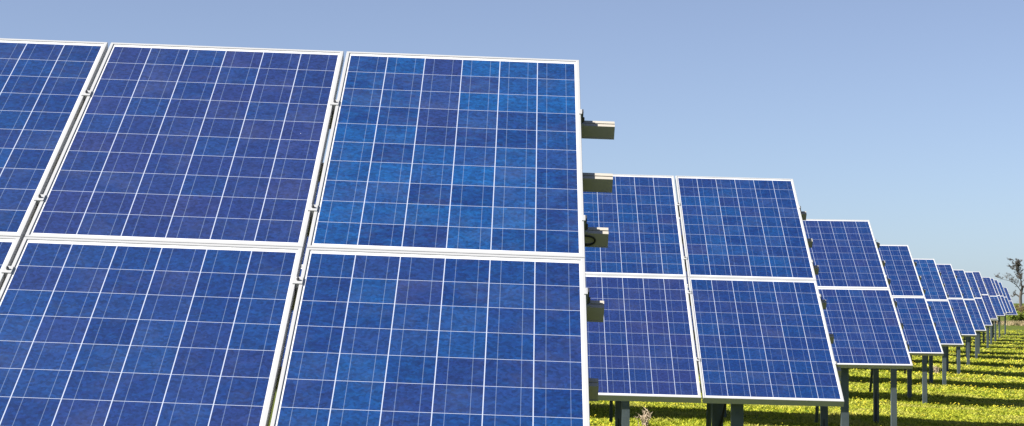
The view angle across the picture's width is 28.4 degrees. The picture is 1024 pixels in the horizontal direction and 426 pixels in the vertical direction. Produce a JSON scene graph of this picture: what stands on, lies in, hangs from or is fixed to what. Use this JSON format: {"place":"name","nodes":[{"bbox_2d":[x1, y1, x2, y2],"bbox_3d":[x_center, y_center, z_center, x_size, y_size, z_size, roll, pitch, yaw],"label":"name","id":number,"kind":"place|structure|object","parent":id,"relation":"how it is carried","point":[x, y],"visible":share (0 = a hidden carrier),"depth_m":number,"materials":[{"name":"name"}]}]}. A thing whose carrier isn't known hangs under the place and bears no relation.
{"place":"outdoors","nodes":[
{"label":"outdoors","id":0,"kind":"place"},
{"bbox_2d":[0,0,1023,302],"label":"sky","id":1,"kind":"structure","parent":0,"point":[905,118],"materials":[{"name":"blue"}]},
{"bbox_2d":[269,303,1023,425],"bbox_3d":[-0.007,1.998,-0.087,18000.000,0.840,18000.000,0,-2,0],"label":"ground","id":2,"kind":"structure","parent":0,"point":[1014,327],"depth_m":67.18,"materials":[{"name":"green plant"}]},
{"bbox_2d":[0,38,614,425],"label":"solar array","id":3,"kind":"object","parent":2,"relation":"on","point":[163,217],"visible":1,"depth_m":7.34,"materials":[{"name":"glass"}]},
{"bbox_2d":[276,174,843,425],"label":"solar array","id":4,"kind":"object","parent":2,"relation":"on","point":[759,334],"visible":0.27,"depth_m":15.55,"materials":[{"name":"glass"}]},
{"bbox_2d":[633,409,651,425],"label":"dry weed","id":5,"kind":"object","parent":2,"relation":"on","point":[645,420],"visible":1,"depth_m":30.28,"materials":[{"name":"beige plant"}]},
{"bbox_2d":[609,217,912,425],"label":"solar array","id":6,"kind":"object","parent":2,"relation":"on","point":[864,325],"visible":0.09,"depth_m":24.09,"materials":[{"name":"glass"}]},
{"bbox_2d":[595,332,1023,425],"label":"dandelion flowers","id":7,"kind":"object","parent":2,"relation":"on","point":[899,395],"visible":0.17,"depth_m":40.30,"materials":[{"name":"yellow plant"}]},
{"bbox_2d":[724,245,943,425],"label":"solar array","id":8,"kind":"object","parent":2,"relation":"on","point":[913,310],"visible":0.15,"depth_m":32.68,"materials":[{"name":"glass"}]},
{"bbox_2d":[839,264,976,385],"bbox_3d":[7.012,2.710,49.899,8.425,3.101,2.830,0,-2,0],"label":"solar array","id":9,"kind":"object","parent":2,"relation":"on","point":[958,305],"visible":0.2,"depth_m":49.77,"materials":[{"name":"glass"}]},
{"bbox_2d":[869,269,985,373],"bbox_3d":[9.229,3.091,58.357,8.425,3.099,2.829,0,-2,0],"label":"solar array","id":10,"kind":"object","parent":2,"relation":"on","point":[970,301],"visible":0.16,"depth_m":58.29,"materials":[{"name":"glass"}]},
{"bbox_2d":[904,258,963,403],"bbox_3d":[4.819,2.346,41.463,8.428,3.072,2.829,0,-2,0],"label":"solar array","id":11,"kind":"object","parent":2,"relation":"on","point":[941,312],"visible":0.17,"depth_m":41.32,"materials":[{"name":"glass"}]},
{"bbox_2d":[933,365,940,372],"bbox_3d":[11.960,4.415,56.921,0.262,0.287,0.264,0,-2,0],"label":"dry weed","id":12,"kind":"object","parent":2,"relation":"on","point":[936,369],"visible":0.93,"depth_m":56.89,"materials":[{"name":"beige plant"}]},
{"bbox_2d":[954,272,992,364],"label":"solar array","id":13,"kind":"object","parent":2,"relation":"on","point":[986,318],"visible":0.12,"depth_m":65.93,"materials":[{"name":"glass"}]},
{"bbox_2d":[964,271,997,358],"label":"solar array","id":14,"kind":"object","parent":2,"relation":"on","point":[989,306],"visible":0.08,"depth_m":75.05,"materials":[{"name":"glass"}]},
{"bbox_2d":[970,281,997,353],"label":"solar array","id":15,"kind":"object","parent":2,"relation":"on","point":[979,335],"visible":0.02,"depth_m":79.97,"materials":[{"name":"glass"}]},
{"bbox_2d":[980,277,1004,347],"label":"solar array","id":16,"kind":"object","parent":2,"relation":"on","point":[995,301],"visible":0.06,"depth_m":91.77,"materials":[{"name":"glass"}]},
{"bbox_2d":[983,278,1006,343],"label":"solar array","id":17,"kind":"object","parent":2,"relation":"on","point":[998,295],"visible":0.06,"depth_m":100.38,"materials":[{"name":"glass"}]},
{"bbox_2d":[994,280,1009,340],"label":"solar array","id":18,"kind":"object","parent":2,"relation":"on","point":[1002,296],"visible":0.04,"depth_m":107.61,"materials":[{"name":"glass"}]},
{"bbox_2d":[992,282,1012,337],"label":"solar array","id":19,"kind":"object","parent":2,"relation":"on","point":[1005,297],"visible":0.09,"depth_m":116.85,"materials":[{"name":"glass"}]},
{"bbox_2d":[997,287,1017,334],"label":"solar array","id":20,"kind":"object","parent":2,"relation":"on","point":[1010,302],"visible":0.09,"depth_m":128.45,"materials":[{"name":"glass"}]},
{"bbox_2d":[995,258,1023,309],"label":"bare tree","id":21,"kind":"object","parent":2,"relation":"on","point":[1018,268],"visible":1,"depth_m":299.99,"materials":[{"name":"grey plant"}]},
{"bbox_2d":[1006,305,1023,320],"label":"shrub","id":22,"kind":"object","parent":2,"relation":"on","point":[1019,317],"visible":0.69,"depth_m":224.59,"materials":[{"name":"green plant"}]},
{"bbox_2d":[1015,303,1023,314],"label":"shrub","id":23,"kind":"object","parent":2,"relation":"on","point":[1019,308],"visible":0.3,"depth_m":289.52,"materials":[{"name":"brown plant"}]},
{"bbox_2d":[996,320,1023,325],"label":"dry grass","id":24,"kind":"structure","parent":0,"point":[1016,322],"depth_m":182.77,"materials":[{"name":"beige plant"}]}
]}

